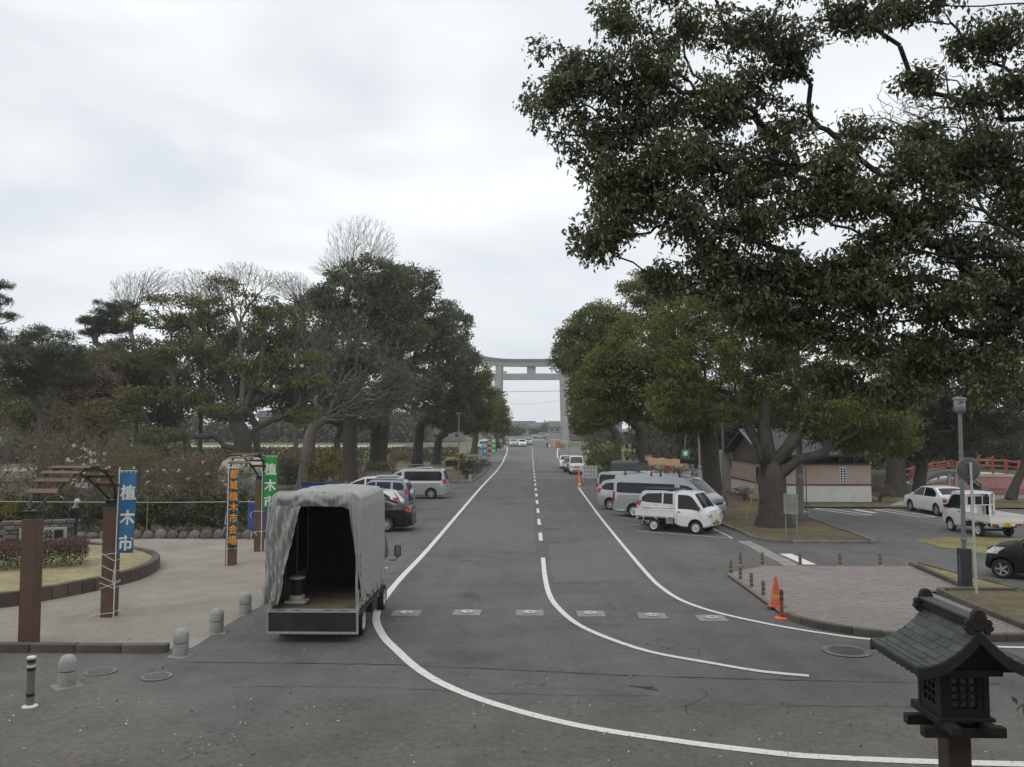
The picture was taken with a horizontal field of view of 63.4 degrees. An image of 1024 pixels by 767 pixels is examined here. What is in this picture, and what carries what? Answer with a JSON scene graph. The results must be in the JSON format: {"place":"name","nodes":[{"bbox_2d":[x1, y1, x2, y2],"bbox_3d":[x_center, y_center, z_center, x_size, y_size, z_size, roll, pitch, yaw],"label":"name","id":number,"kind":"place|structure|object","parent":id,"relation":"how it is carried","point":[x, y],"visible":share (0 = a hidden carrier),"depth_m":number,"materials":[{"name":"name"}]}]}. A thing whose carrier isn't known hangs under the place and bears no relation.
{"place":"outdoors","nodes":[
{"label":"outdoors","id":0,"kind":"place"},
{"bbox_2d":[0,483,348,535],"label":"garden soil","id":1,"kind":"structure","parent":0,"point":[280,487],"depth_m":47.00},
{"bbox_2d":[0,403,43,505],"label":"thicket","id":2,"kind":"object","parent":1,"relation":"on","point":[2,457],"visible":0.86,"depth_m":39.33,"materials":[{"name":"green plant"}]},
{"bbox_2d":[5,484,92,529],"bbox_3d":[-19.428,5.355,34.977,3.557,2.200,2.700,0,-3,1],"label":"hedge bush","id":3,"kind":"object","parent":1,"relation":"on","point":[49,513],"visible":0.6,"depth_m":34.77,"materials":[{"name":"green plant"}]},
{"bbox_2d":[0,322,103,488],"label":"pine tree","id":4,"kind":"object","parent":1,"relation":"on","point":[40,359],"visible":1,"depth_m":58.09,"materials":[{"name":"green plant"}]},
{"bbox_2d":[0,411,116,513],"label":"thicket","id":5,"kind":"object","parent":1,"relation":"on","point":[49,462],"visible":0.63,"depth_m":38.96,"materials":[{"name":"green plant"}]},
{"bbox_2d":[0,387,144,485],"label":"broadleaf tree","id":6,"kind":"object","parent":1,"relation":"on","point":[23,411],"visible":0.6,"depth_m":65.56,"materials":[{"name":"green plant"}]},
{"bbox_2d":[16,398,150,510],"bbox_3d":[-23.112,3.838,44.212,6.692,6.312,4.906,0,-3,1],"label":"thicket","id":7,"kind":"object","parent":1,"relation":"on","point":[80,446],"visible":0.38,"depth_m":44.11,"materials":[{"name":"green plant"}]},
{"bbox_2d":[54,486,150,532],"bbox_3d":[-17.432,5.386,35.357,3.834,2.177,2.625,0,-3,1],"label":"hedge bush","id":8,"kind":"object","parent":1,"relation":"on","point":[91,519],"visible":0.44,"depth_m":34.99,"materials":[{"name":"green plant"}]},
{"bbox_2d":[61,433,163,519],"bbox_3d":[-18.311,4.465,38.319,4.401,4.396,3.291,0,-3,1],"label":"thicket","id":9,"kind":"object","parent":1,"relation":"on","point":[113,466],"visible":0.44,"depth_m":38.26,"materials":[{"name":"green plant"}]},
{"bbox_2d":[91,444,181,496],"bbox_3d":[-23.773,5.641,52.122,5.758,3.645,4.144,0,-3,1],"label":"thicket","id":10,"kind":"object","parent":1,"relation":"on","point":[144,463],"visible":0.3,"depth_m":52.15,"materials":[{"name":"green plant"}]},
{"bbox_2d":[102,486,188,532],"bbox_3d":[-15.502,5.407,35.218,3.149,2.131,2.418,0,-3,1],"label":"hedge bush","id":11,"kind":"object","parent":1,"relation":"on","point":[140,517],"visible":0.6,"depth_m":34.95,"materials":[{"name":"green plant"}]},
{"bbox_2d":[137,443,225,524],"bbox_3d":[-15.128,4.714,38.117,4.257,3.893,3.368,0,-3,1],"label":"thicket","id":12,"kind":"object","parent":1,"relation":"on","point":[192,478],"visible":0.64,"depth_m":38.04,"materials":[{"name":"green plant"}]},
{"bbox_2d":[148,482,224,532],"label":"hedge bush","id":13,"kind":"object","parent":1,"relation":"on","point":[196,514],"visible":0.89,"depth_m":34.96,"materials":[{"name":"green plant"}]},
{"bbox_2d":[70,270,336,455],"bbox_3d":[-17.958,0.262,48.292,15.680,13.818,5.465,0,-3,1],"label":"spreading tree","id":14,"kind":"object","parent":1,"relation":"on","point":[242,433],"visible":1,"depth_m":48.05,"materials":[{"name":"green plant"}]},
{"bbox_2d":[197,486,254,530],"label":"hedge bush","id":15,"kind":"object","parent":1,"relation":"on","point":[242,497],"visible":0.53,"depth_m":35.33,"materials":[{"name":"green plant"}]},
{"bbox_2d":[194,458,261,521],"bbox_3d":[-12.766,5.007,37.982,3.627,3.241,2.813,0,-3,1],"label":"thicket","id":16,"kind":"object","parent":1,"relation":"on","point":[226,478],"visible":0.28,"depth_m":37.70,"materials":[{"name":"green plant"}]},
{"bbox_2d":[217,455,261,524],"bbox_3d":[-12.750,4.995,39.260,2.340,3.200,2.340,1,-3,-10],"label":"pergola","id":17,"kind":"object","parent":1,"relation":"on","point":[225,464],"visible":0.23,"depth_m":38.34,"materials":[{"name":"metal"}]},
{"bbox_2d":[294,446,349,482],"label":"bright shrub","id":18,"kind":"object","parent":1,"relation":"on","point":[323,474],"visible":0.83,"depth_m":55.74,"materials":[{"name":"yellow plant"}]},
{"bbox_2d":[281,304,432,490],"bbox_3d":[-11.470,1.023,60.329,11.158,13.729,6.958,1,-4,-18],"label":"bare tree","id":19,"kind":"object","parent":1,"relation":"on","point":[308,440],"visible":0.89,"depth_m":60.05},
{"bbox_2d":[0,467,485,482],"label":"park lawn","id":20,"kind":"structure","parent":0,"point":[452,473],"depth_m":80.71,"materials":[{"name":"plant"}]},
{"bbox_2d":[0,358,143,482],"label":"broadleaf tree","id":21,"kind":"object","parent":20,"relation":"on","point":[106,387],"visible":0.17,"depth_m":69.25,"materials":[{"name":"green plant"}]},
{"bbox_2d":[39,337,167,473],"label":"broadleaf tree","id":22,"kind":"object","parent":20,"relation":"on","point":[130,370],"visible":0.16,"depth_m":76.53,"materials":[{"name":"green plant"}]},
{"bbox_2d":[75,299,140,478],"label":"pine tree","id":23,"kind":"object","parent":20,"relation":"on","point":[102,324],"visible":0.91,"depth_m":70.71,"materials":[{"name":"green plant"}]},
{"bbox_2d":[105,268,182,456],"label":"bare tree","id":24,"kind":"object","parent":20,"relation":"on","point":[131,334],"visible":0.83,"depth_m":85.57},
{"bbox_2d":[103,332,201,475],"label":"broadleaf tree","id":25,"kind":"object","parent":20,"relation":"on","point":[159,413],"visible":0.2,"depth_m":80.18,"materials":[{"name":"green plant"}]},
{"bbox_2d":[168,267,228,464],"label":"bare tree","id":26,"kind":"object","parent":20,"relation":"on","point":[200,426],"visible":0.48,"depth_m":87.88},
{"bbox_2d":[159,306,271,458],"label":"broadleaf tree","id":27,"kind":"object","parent":20,"relation":"on","point":[230,336],"visible":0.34,"depth_m":83.40,"materials":[{"name":"green plant"}]},
{"bbox_2d":[47,460,396,475],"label":"clipped hedge","id":28,"kind":"object","parent":20,"relation":"on","point":[385,464],"visible":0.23,"depth_m":80.43,"materials":[{"name":"green plant"}]},
{"bbox_2d":[198,261,284,420],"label":"bare tree","id":29,"kind":"object","parent":20,"relation":"on","point":[242,386],"visible":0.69,"depth_m":82.50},
{"bbox_2d":[49,445,459,460],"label":"clipped hedge","id":30,"kind":"object","parent":20,"relation":"on","point":[285,451],"visible":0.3,"depth_m":115.85,"materials":[{"name":"green plant"}]},
{"bbox_2d":[231,300,329,471],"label":"broadleaf tree","id":31,"kind":"object","parent":20,"relation":"on","point":[281,400],"visible":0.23,"depth_m":85.28,"materials":[{"name":"green plant"}]},
{"bbox_2d":[268,270,316,460],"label":"bare tree","id":32,"kind":"object","parent":20,"relation":"on","point":[295,441],"visible":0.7,"depth_m":85.89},
{"bbox_2d":[282,287,392,470],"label":"broadleaf tree","id":33,"kind":"object","parent":20,"relation":"on","point":[362,424],"visible":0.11,"depth_m":87.76,"materials":[{"name":"green plant"}]},
{"bbox_2d":[299,251,435,480],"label":"broadleaf tree","id":34,"kind":"object","parent":20,"relation":"on","point":[367,287],"visible":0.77,"depth_m":71.74,"materials":[{"name":"green plant"}]},
{"bbox_2d":[365,261,474,469],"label":"broadleaf tree","id":35,"kind":"object","parent":20,"relation":"on","point":[438,354],"visible":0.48,"depth_m":92.44,"materials":[{"name":"green plant"}]},
{"bbox_2d":[410,308,489,466],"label":"broadleaf tree","id":36,"kind":"object","parent":20,"relation":"on","point":[459,402],"visible":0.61,"depth_m":100.25,"materials":[{"name":"green plant"}]},
{"bbox_2d":[431,358,501,464],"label":"broadleaf tree","id":37,"kind":"object","parent":20,"relation":"on","point":[484,419],"visible":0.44,"depth_m":106.74,"materials":[{"name":"green plant"}]},
{"bbox_2d":[172,443,630,444],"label":"cross street","id":38,"kind":"structure","parent":0,"point":[388,444],"depth_m":188.12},
{"bbox_2d":[477,355,570,444],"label":"torii gateway","id":39,"kind":"object","parent":38,"relation":"on","point":[531,365],"visible":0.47,"depth_m":185.63,"materials":[{"name":"concrete"}]},
{"bbox_2d":[0,433,1016,482],"bbox_3d":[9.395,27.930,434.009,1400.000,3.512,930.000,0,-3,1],"label":"ground","id":40,"kind":"structure","parent":0,"point":[464,449],"depth_m":141.58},
{"bbox_2d":[0,423,197,462],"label":"wood","id":41,"kind":"object","parent":40,"relation":"on","point":[173,446],"visible":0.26,"depth_m":110.53,"materials":[{"name":"green plant"}]},
{"bbox_2d":[0,405,429,442],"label":"wood","id":42,"kind":"object","parent":40,"relation":"on","point":[405,432],"visible":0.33,"depth_m":203.68,"materials":[{"name":"green plant"}]},
{"bbox_2d":[311,213,401,364],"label":"bare tree","id":43,"kind":"object","parent":40,"relation":"on","point":[358,244],"visible":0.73,"depth_m":125.36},
{"bbox_2d":[470,385,514,453],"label":"broadleaf tree","id":44,"kind":"object","parent":40,"relation":"on","point":[502,421],"visible":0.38,"depth_m":137.10,"materials":[{"name":"green plant"}]},
{"bbox_2d":[621,389,1023,470],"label":"wood","id":45,"kind":"object","parent":40,"relation":"on","point":[631,430],"visible":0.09,"depth_m":98.15,"materials":[{"name":"green plant"}]},
{"bbox_2d":[0,490,1023,739],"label":"road","id":46,"kind":"structure","parent":0,"point":[508,648],"depth_m":17.26,"materials":[{"name":"asphalt"}]},
{"bbox_2d":[0,642,169,652],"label":"kerb","id":47,"kind":"structure","parent":46,"relation":"on","point":[77,647],"depth_m":16.13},
{"bbox_2d":[0,536,264,648],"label":"earth forecourt","id":48,"kind":"structure","parent":46,"relation":"on","point":[189,584],"depth_m":20.98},
{"bbox_2d":[18,465,119,641],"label":"arched gate","id":49,"kind":"structure","parent":48,"relation":"on","point":[30,587],"depth_m":17.02,"materials":[{"name":"wood"}]},
{"bbox_2d":[0,544,151,591],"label":"planting bed","id":50,"kind":"object","parent":48,"relation":"on","point":[10,576],"visible":0.28,"depth_m":24.28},
{"bbox_2d":[0,519,74,549],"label":"stone sign wall","id":51,"kind":"structure","parent":50,"relation":"on","point":[57,528],"depth_m":28.51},
{"bbox_2d":[0,535,90,570],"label":"clipped hedge","id":52,"kind":"object","parent":50,"relation":"on","point":[69,545],"visible":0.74,"depth_m":24.63,"materials":[{"name":"green plant"}]},
{"bbox_2d":[0,542,159,607],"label":"bed edging","id":53,"kind":"object","parent":48,"relation":"on","point":[151,566],"visible":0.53,"depth_m":22.10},
{"bbox_2d":[113,467,137,617],"bbox_3d":[-8.981,3.687,19.242,0.474,3.480,0.082,0,-3,-1],"label":"banner","id":54,"kind":"object","parent":48,"relation":"on","point":[127,508],"visible":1,"depth_m":19.29,"materials":[{"name":"blue fabric"}]},
{"bbox_2d":[0,529,265,538],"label":"stone edging","id":55,"kind":"object","parent":48,"relation":"on","point":[194,534],"visible":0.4,"depth_m":33.31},
{"bbox_2d":[226,465,239,565],"bbox_3d":[-8.970,4.236,26.595,0.410,3.240,0.059,-1,-3,11],"label":"banner","id":56,"kind":"object","parent":48,"relation":"on","point":[233,480],"visible":1,"depth_m":26.61,"materials":[{"name":"orange fabric"}]},
{"bbox_2d":[225,453,266,565],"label":"arched gate","id":57,"kind":"structure","parent":48,"relation":"on","point":[231,557],"depth_m":29.71,"materials":[{"name":"metal"}]},
{"bbox_2d":[261,453,276,547],"bbox_3d":[-8.725,4.281,29.759,0.580,3.520,0.070,0,-3,1],"label":"banner","id":58,"kind":"object","parent":48,"relation":"on","point":[269,480],"visible":0.81,"depth_m":29.81,"materials":[{"name":"green fabric"}]},
{"bbox_2d":[263,484,400,634],"bbox_3d":[-4.013,3.881,19.146,2.290,3.081,4.744,0,-3,1],"label":"covered truck","id":59,"kind":"object","parent":46,"relation":"on","point":[329,541],"visible":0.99,"depth_m":17.79,"materials":[{"name":"grey fabric"}]},
{"bbox_2d":[365,475,414,503],"bbox_3d":[-7.389,6.000,45.495,4.132,1.920,1.993,0,-3,3],"label":"suv","id":60,"kind":"object","parent":46,"relation":"on","point":[404,488],"visible":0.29,"depth_m":44.77,"materials":[{"name":"blue paint"}]},
{"bbox_2d":[385,497,416,531],"bbox_3d":[-6.753,5.693,36.505,4.952,1.485,2.072,0,-3,0],"label":"sedan","id":61,"kind":"object","parent":46,"relation":"on","point":[398,514],"visible":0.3,"depth_m":35.63,"materials":[{"name":"black paint"}]},
{"bbox_2d":[392,466,448,498],"bbox_3d":[-6.571,6.450,54.071,4.856,2.020,2.112,0,-3,2],"label":"minivan","id":62,"kind":"object","parent":46,"relation":"on","point":[429,482],"visible":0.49,"depth_m":53.19,"materials":[{"name":"silver paint"}]},
{"bbox_2d":[437,503,535,551],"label":"asphalt repair","id":63,"kind":"structure","parent":46,"relation":"on","point":[494,527],"depth_m":36.48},
{"bbox_2d":[527,486,582,496],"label":"asphalt repair","id":64,"kind":"structure","parent":46,"relation":"on","point":[556,491],"depth_m":59.68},
{"bbox_2d":[181,572,998,736],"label":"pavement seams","id":65,"kind":"object","parent":46,"relation":"on","point":[594,673],"visible":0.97,"depth_m":14.43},
{"bbox_2d":[613,466,726,516],"bbox_3d":[7.854,5.487,41.541,5.424,2.484,2.233,-2,-4,35],"label":"van","id":66,"kind":"object","parent":46,"relation":"on","point":[628,490],"visible":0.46,"depth_m":41.47,"materials":[{"name":"silver paint"}]},
{"bbox_2d":[541,558,808,676],"bbox_3d":[1.969,5.524,21.068,2.573,0.001,14.414,1,-3,-17],"label":"line","id":67,"kind":"object","parent":46,"relation":"on","point":[552,599],"visible":1,"depth_m":17.13,"materials":[{"name":"paint"}]},
{"bbox_2d":[633,487,722,525],"bbox_3d":[7.481,5.670,37.990,4.042,1.705,2.013,-2,-4,34],"label":"compact wagon","id":68,"kind":"object","parent":46,"relation":"on","point":[656,496],"visible":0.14,"depth_m":37.73,"materials":[{"name":"paint"}]},
{"bbox_2d":[635,490,721,533],"bbox_3d":[7.225,5.508,35.993,3.450,1.795,1.753,-2,-4,34],"label":"kei pickup","id":69,"kind":"object","parent":46,"relation":"on","point":[697,511],"visible":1,"depth_m":35.22,"materials":[{"name":"white paint"}]},
{"bbox_2d":[372,446,1023,766],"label":"edge line","id":70,"kind":"object","parent":46,"relation":"on","point":[395,648],"visible":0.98,"depth_m":12.07,"materials":[{"name":"paint"}]},
{"bbox_2d":[595,479,883,543],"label":"kerb","id":71,"kind":"structure","parent":46,"relation":"on","point":[868,540],"depth_m":32.83,"materials":[{"name":"concrete"}]},
{"bbox_2d":[578,487,1023,647],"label":"edge line","id":72,"kind":"object","parent":46,"relation":"on","point":[651,578],"visible":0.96,"depth_m":21.47,"materials":[{"name":"paint"}]},
{"bbox_2d":[596,471,1023,540],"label":"tree island","id":73,"kind":"object","parent":46,"relation":"on","point":[734,515],"visible":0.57,"depth_m":39.52,"materials":[{"name":"soil"}]},
{"bbox_2d":[545,339,621,460],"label":"camphor tree","id":74,"kind":"object","parent":73,"relation":"on","point":[559,364],"visible":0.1,"depth_m":85.43,"materials":[{"name":"green plant"}]},
{"bbox_2d":[552,297,648,460],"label":"camphor tree","id":75,"kind":"object","parent":73,"relation":"on","point":[588,334],"visible":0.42,"depth_m":66.07,"materials":[{"name":"green plant"}]},
{"bbox_2d":[586,437,637,472],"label":"bush","id":76,"kind":"object","parent":73,"relation":"on","point":[606,464],"visible":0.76,"depth_m":77.00,"materials":[{"name":"green plant"}]},
{"bbox_2d":[562,266,731,503],"bbox_3d":[8.123,0.001,48.617,9.578,14.234,6.376,-2,-4,30],"label":"camphor tree","id":77,"kind":"object","parent":73,"relation":"on","point":[615,394],"visible":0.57,"depth_m":48.15,"materials":[{"name":"green plant"}]},
{"bbox_2d":[655,377,809,451],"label":"broadleaf tree","id":78,"kind":"object","parent":73,"relation":"on","point":[728,434],"visible":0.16,"depth_m":72.94,"materials":[{"name":"green plant"}]},
{"bbox_2d":[621,261,929,527],"bbox_3d":[12.677,0.375,38.409,15.072,12.379,6.751,1,-3,-14],"label":"camphor tree","id":79,"kind":"object","parent":73,"relation":"on","point":[827,428],"visible":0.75,"depth_m":37.41,"materials":[{"name":"green plant"}]},
{"bbox_2d":[794,348,806,519],"bbox_3d":[13.923,1.817,40.236,1.600,9.500,0.429,0,-3,1],"label":"utility pole","id":80,"kind":"object","parent":73,"relation":"on","point":[799,481],"visible":0.37,"depth_m":39.96,"materials":[{"name":"concrete"}]},
{"bbox_2d":[789,386,1023,473],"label":"broadleaf tree","id":81,"kind":"object","parent":73,"relation":"on","point":[983,447],"visible":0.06,"depth_m":80.63,"materials":[{"name":"green plant"}]},
{"bbox_2d":[906,455,1023,488],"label":"red bridge","id":82,"kind":"structure","parent":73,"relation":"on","point":[992,479],"depth_m":61.07,"materials":[{"name":"pink paint"}]},
{"bbox_2d":[727,566,1023,632],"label":"paved corner","id":83,"kind":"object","parent":46,"relation":"on","point":[877,597],"visible":0.84,"depth_m":21.97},
{"bbox_2d":[952,397,972,586],"bbox_3d":[12.211,2.943,22.458,0.380,5.180,0.380,0,-3,1],"label":"lamp post","id":84,"kind":"object","parent":83,"relation":"on","point":[964,565],"visible":0.87,"depth_m":22.37,"materials":[{"name":"metal"}]},
{"bbox_2d":[785,612,1023,641],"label":"kerb","id":85,"kind":"structure","parent":46,"relation":"on","point":[881,633],"depth_m":17.52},
{"bbox_2d":[903,485,959,515],"bbox_3d":[22.506,6.115,43.738,1.953,1.485,4.452,0,-3,-2],"label":"sedan","id":86,"kind":"object","parent":46,"relation":"on","point":[934,498],"visible":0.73,"depth_m":43.12,"materials":[{"name":"white paint"}]},
{"bbox_2d":[854,52,1023,187],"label":"leafless boughs","id":87,"kind":"object","parent":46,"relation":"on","point":[890,120],"visible":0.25,"depth_m":13.75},
{"bbox_2d":[907,468,988,491],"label":"stone bridge","id":88,"kind":"structure","parent":46,"relation":"on","point":[949,473],"depth_m":56.92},
{"bbox_2d":[916,537,1022,553],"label":"dry grass patch","id":89,"kind":"object","parent":46,"relation":"on","point":[983,544],"visible":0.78,"depth_m":32.46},
{"bbox_2d":[936,587,1023,629],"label":"kerb","id":90,"kind":"structure","parent":46,"relation":"on","point":[944,592],"depth_m":20.59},
{"bbox_2d":[942,490,1023,535],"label":"kei pickup","id":91,"kind":"object","parent":46,"relation":"on","point":[986,514],"visible":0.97,"depth_m":35.16,"materials":[{"name":"white paint"}]},
{"bbox_2d":[985,538,1023,578],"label":"hatchback","id":92,"kind":"object","parent":46,"relation":"on","point":[1004,559],"visible":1,"depth_m":24.26,"materials":[{"name":"black paint"}]},
{"bbox_2d":[0,655,1023,766],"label":"old pavement","id":93,"kind":"structure","parent":0,"point":[48,732],"depth_m":11.81,"materials":[{"name":"asphalt"}]},
{"bbox_2d":[22,655,37,708],"bbox_3d":[-7.546,4.671,12.986,0.230,0.787,0.230,0,-3,1],"label":"marker post","id":94,"kind":"object","parent":93,"relation":"on","point":[30,684],"visible":1,"depth_m":12.94,"materials":[{"name":"plastic"}]},
{"bbox_2d":[50,654,83,690],"bbox_3d":[-7.543,4.889,14.055,0.440,0.575,0.400,3,-5,-43],"label":"stone bollard","id":95,"kind":"object","parent":93,"relation":"on","point":[67,670],"visible":0.98,"depth_m":13.95,"materials":[{"name":"stone"}]},
{"bbox_2d":[512,0,1023,424],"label":"overhanging camphor","id":96,"kind":"object","parent":93,"relation":"on","point":[632,192],"visible":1,"depth_m":11.29,"materials":[{"name":"green plant"}]},
{"bbox_2d":[870,588,1023,766],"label":"wooden lantern","id":97,"kind":"object","parent":93,"relation":"on","point":[952,658],"visible":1,"depth_m":6.89,"materials":[{"name":"brown wood"}]},
{"bbox_2d":[921,677,937,713],"bbox_3d":[3.587,2.595,7.085,0.032,0.375,0.310,0,-3,1],"label":"window frame","id":98,"kind":"structure","parent":97,"relation":"in","point":[929,692],"depth_m":7.08,"materials":[{"name":"brown wood"}]},
{"bbox_2d":[946,676,983,716],"bbox_3d":[3.763,2.584,6.902,0.310,0.375,0.032,0,-3,1],"label":"window frame","id":99,"kind":"structure","parent":97,"relation":"in","point":[958,688],"depth_m":6.89,"materials":[{"name":"brown wood"}]},
{"bbox_2d":[0,0,1023,428],"label":"sky","id":100,"kind":"structure","parent":0,"point":[137,136],"materials":[{"name":"white"}]},
{"bbox_2d":[449,479,596,489],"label":"road","id":101,"kind":"structure","parent":0,"point":[515,484],"depth_m":67.71,"materials":[{"name":"asphalt"}]},
{"bbox_2d":[479,434,587,458],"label":"road","id":102,"kind":"structure","parent":0,"point":[527,451],"depth_m":148.43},
{"bbox_2d":[478,459,595,478],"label":"road","id":103,"kind":"structure","parent":0,"point":[510,468],"depth_m":93.55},
{"bbox_2d":[719,429,881,501],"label":"rest house","id":104,"kind":"structure","parent":0,"point":[833,479],"depth_m":49.89,"materials":[{"name":"paint"}]},
{"bbox_2d":[871,491,1023,500],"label":"park lawn","id":105,"kind":"structure","parent":0,"point":[874,497],"depth_m":52.49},
{"bbox_2d":[877,404,979,491],"bbox_3d":[28.060,4.053,56.992,6.918,7.121,6.272,3,-5,-42],"label":"broadleaf tree","id":106,"kind":"object","parent":105,"relation":"on","point":[931,450],"visible":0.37,"depth_m":55.53,"materials":[{"name":"green plant"}]},
{"bbox_2d":[866,328,1023,496],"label":"broadleaf tree","id":107,"kind":"object","parent":105,"relation":"on","point":[895,478],"visible":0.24,"depth_m":54.24,"materials":[{"name":"green plant"}]},
{"bbox_2d":[1001,386,1023,499],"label":"leaning tree","id":108,"kind":"object","parent":105,"relation":"on","point":[1012,493],"visible":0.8,"depth_m":51.47,"materials":[{"name":"green plant"}]},
{"bbox_2d":[949,591,1023,620],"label":"grass","id":109,"kind":"structure","parent":0,"point":[1009,603],"depth_m":20.61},
{"bbox_2d":[956,458,980,593],"bbox_3d":[11.953,3.704,21.579,0.638,3.519,0.085,0,-3,1],"label":"round sign","id":110,"kind":"object","parent":109,"relation":"on","point":[968,469],"visible":1,"depth_m":21.68,"materials":[{"name":"metal"}]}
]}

